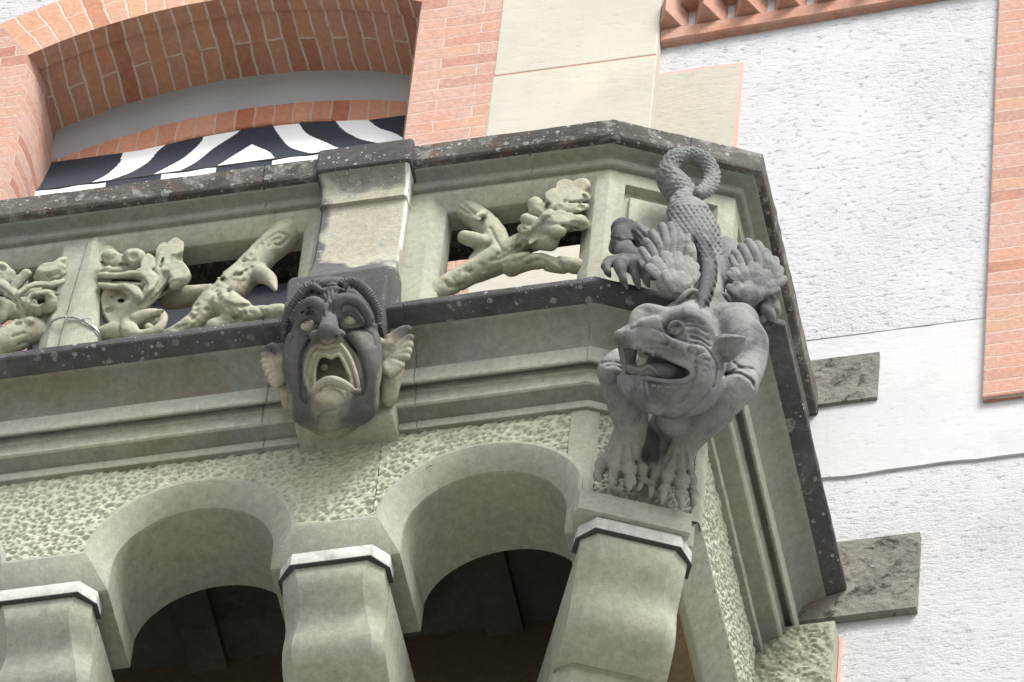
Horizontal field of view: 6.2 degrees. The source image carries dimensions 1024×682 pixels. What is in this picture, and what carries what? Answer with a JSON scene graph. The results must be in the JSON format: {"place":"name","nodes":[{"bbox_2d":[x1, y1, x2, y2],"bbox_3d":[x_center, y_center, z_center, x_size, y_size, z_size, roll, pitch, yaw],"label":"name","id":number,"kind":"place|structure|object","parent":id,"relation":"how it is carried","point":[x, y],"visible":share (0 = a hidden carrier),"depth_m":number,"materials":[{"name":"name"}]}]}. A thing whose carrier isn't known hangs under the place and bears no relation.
{"place":"outdoors","nodes":[
{"label":"outdoors","id":0,"kind":"place"},
{"bbox_2d":[0,0,1023,681],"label":"house facade","id":1,"kind":"structure","parent":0,"point":[884,138],"depth_m":32.83,"materials":[{"name":"white paint"}]},
{"bbox_2d":[32,283,287,348],"bbox_3d":[-1.052,0.384,32.867,1.440,3.640,0.060,-7,-55,10],"label":"window frame","id":2,"kind":"structure","parent":1,"relation":"in","point":[262,295],"depth_m":33.58,"materials":[{"name":"glass"}]},
{"bbox_2d":[35,115,405,195],"bbox_3d":[-1.007,-0.695,34.014,1.430,0.516,0.143,-7,-55,10],"label":"striped awning","id":3,"kind":"object","parent":1,"relation":"attached to","point":[263,146],"visible":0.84,"depth_m":34.01,"materials":[{"name":"fabric"}]},
{"bbox_2d":[0,119,846,681],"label":"stone balcony","id":4,"kind":"structure","parent":1,"relation":"attached to","point":[192,493],"depth_m":30.11,"materials":[{"name":"stone"}]},
{"bbox_2d":[47,316,101,340],"bbox_3d":[-1.426,0.022,30.794,0.220,0.122,0.204,-7,-55,10],"label":"wire tie","id":5,"kind":"object","parent":4,"relation":"attached to","point":[79,319],"visible":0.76,"depth_m":30.75,"materials":[{"name":"metal"}]},
{"bbox_2d":[260,276,413,438],"bbox_3d":[-0.558,0.051,29.982,0.421,0.609,0.402,26,-56,-14],"label":"grotesque mask","id":6,"kind":"object","parent":4,"relation":"attached to","point":[333,365],"visible":1,"depth_m":29.89,"materials":[{"name":"stone"}]},
{"bbox_2d":[593,146,787,509],"bbox_3d":[0.565,-0.214,30.007,0.601,1.818,0.606,-7,-55,10],"label":"gargoyle statue","id":7,"kind":"object","parent":4,"relation":"on","point":[693,382],"visible":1,"depth_m":29.54,"materials":[{"name":"stone"}]}
]}

